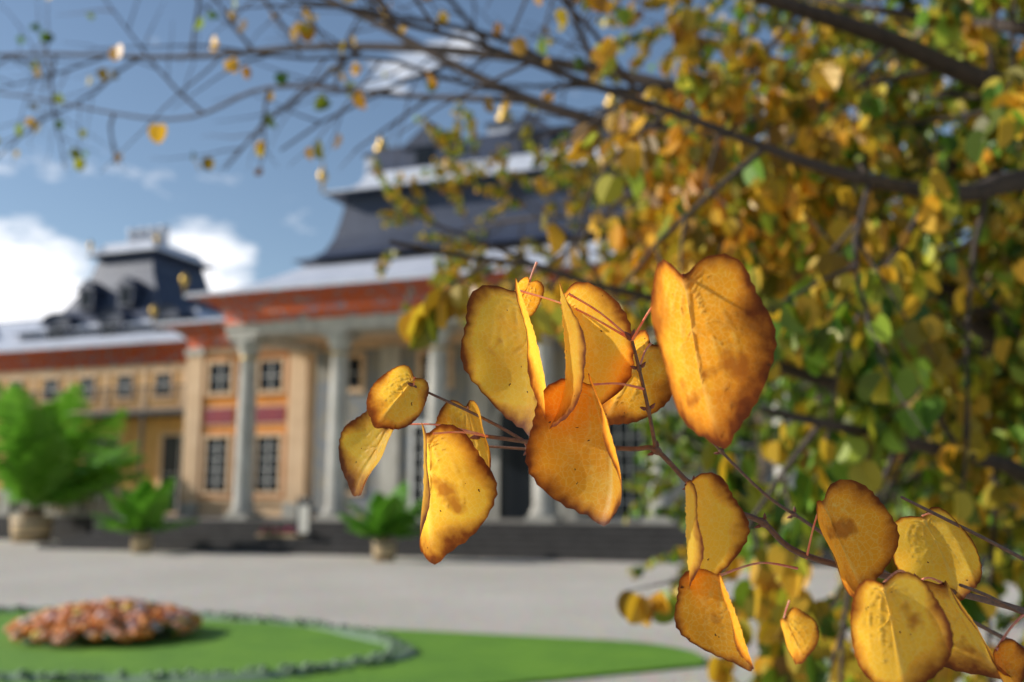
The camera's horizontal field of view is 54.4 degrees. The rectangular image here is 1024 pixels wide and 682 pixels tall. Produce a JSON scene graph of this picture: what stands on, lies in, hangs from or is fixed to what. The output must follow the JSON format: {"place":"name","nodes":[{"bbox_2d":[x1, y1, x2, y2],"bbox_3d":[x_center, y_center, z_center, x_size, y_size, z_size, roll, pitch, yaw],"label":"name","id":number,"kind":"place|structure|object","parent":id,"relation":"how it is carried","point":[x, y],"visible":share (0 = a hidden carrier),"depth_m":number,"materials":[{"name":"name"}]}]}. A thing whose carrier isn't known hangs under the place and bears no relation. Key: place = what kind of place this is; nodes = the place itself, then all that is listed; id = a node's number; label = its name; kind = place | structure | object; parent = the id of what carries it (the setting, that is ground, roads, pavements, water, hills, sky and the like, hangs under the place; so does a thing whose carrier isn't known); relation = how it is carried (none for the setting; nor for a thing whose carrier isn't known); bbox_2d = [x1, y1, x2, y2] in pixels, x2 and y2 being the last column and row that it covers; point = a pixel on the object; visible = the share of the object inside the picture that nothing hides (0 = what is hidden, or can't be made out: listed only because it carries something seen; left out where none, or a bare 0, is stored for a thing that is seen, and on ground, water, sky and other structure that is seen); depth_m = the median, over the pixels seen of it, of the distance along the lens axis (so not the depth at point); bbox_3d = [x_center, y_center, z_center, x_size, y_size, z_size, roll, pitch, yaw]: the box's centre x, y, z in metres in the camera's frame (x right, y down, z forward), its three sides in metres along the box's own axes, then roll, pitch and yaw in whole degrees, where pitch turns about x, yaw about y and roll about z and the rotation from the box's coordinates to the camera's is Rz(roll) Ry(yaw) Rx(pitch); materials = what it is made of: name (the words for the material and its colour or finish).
{"place":"outdoors","nodes":[
{"label":"outdoors","id":0,"kind":"place"},
{"bbox_2d":[0,612,704,681],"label":"lawn","id":1,"kind":"structure","parent":0,"point":[210,646],"depth_m":9.66,"materials":[{"name":"green plant"}]},
{"bbox_2d":[4,598,202,646],"bbox_3d":[-4.465,3.067,11.072,2.084,0.406,2.097,-3,-9,20],"label":"flower bed","id":2,"kind":"object","parent":1,"relation":"on","point":[91,624],"visible":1,"depth_m":10.50,"materials":[{"name":"plant"}]},
{"bbox_2d":[0,604,417,681],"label":"lawn border plants","id":3,"kind":"object","parent":1,"relation":"on","point":[388,654],"visible":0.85,"depth_m":8.66,"materials":[{"name":"green plant"}]},
{"bbox_2d":[0,539,1023,681],"bbox_3d":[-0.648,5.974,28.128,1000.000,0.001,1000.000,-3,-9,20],"label":"gravel ground","id":4,"kind":"structure","parent":0,"point":[560,598],"depth_m":16.87,"materials":[{"name":"grey gravel"}]},
{"bbox_2d":[0,383,149,542],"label":"palm","id":5,"kind":"object","parent":4,"relation":"on","point":[42,449],"visible":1,"depth_m":34.13,"materials":[{"name":"green plant"}]},
{"bbox_2d":[91,478,199,553],"bbox_3d":[-10.348,4.863,27.815,2.499,2.099,2.403,-5,-10,31],"label":"palm","id":6,"kind":"object","parent":4,"relation":"on","point":[141,508],"visible":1,"depth_m":27.69,"materials":[{"name":"green plant"}]},
{"bbox_2d":[296,497,310,542],"bbox_3d":[-5.846,5.154,27.905,0.480,1.550,0.240,-3,-9,20],"label":"info stele","id":7,"kind":"object","parent":4,"relation":"on","point":[303,522],"visible":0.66,"depth_m":27.92,"materials":[{"name":"metal"}]},
{"bbox_2d":[337,482,422,561],"bbox_3d":[-3.001,4.411,24.405,2.685,1.936,2.123,-3,-9,20],"label":"potted plant","id":8,"kind":"object","parent":4,"relation":"on","point":[390,515],"visible":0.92,"depth_m":24.12,"materials":[{"name":"green plant"}]},
{"bbox_2d":[0,0,1023,681],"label":"katsura tree","id":9,"kind":"object","parent":4,"relation":"on","point":[880,316],"visible":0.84,"depth_m":2.95,"materials":[{"name":"yellow plant"}]},
{"bbox_2d":[338,253,1023,681],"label":"branch","id":10,"kind":"object","parent":9,"relation":"attached to","point":[706,361],"visible":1,"depth_m":0.54,"materials":[{"name":"yellow plant"}]},
{"bbox_2d":[0,94,1023,569],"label":"palace","id":11,"kind":"structure","parent":4,"relation":"on","point":[244,406],"depth_m":33.89,"materials":[{"name":"beige paint"}]},
{"bbox_2d":[257,526,305,536],"bbox_3d":[-6.628,5.522,28.517,1.464,0.446,0.461,-3,-9,20],"label":"step planter","id":12,"kind":"object","parent":11,"relation":"on","point":[279,532],"visible":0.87,"depth_m":28.42,"materials":[{"name":"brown wood"}]},
{"bbox_2d":[0,0,1023,322],"label":"sky","id":13,"kind":"structure","parent":0,"point":[243,224],"materials":[{"name":"blue"}]}
]}

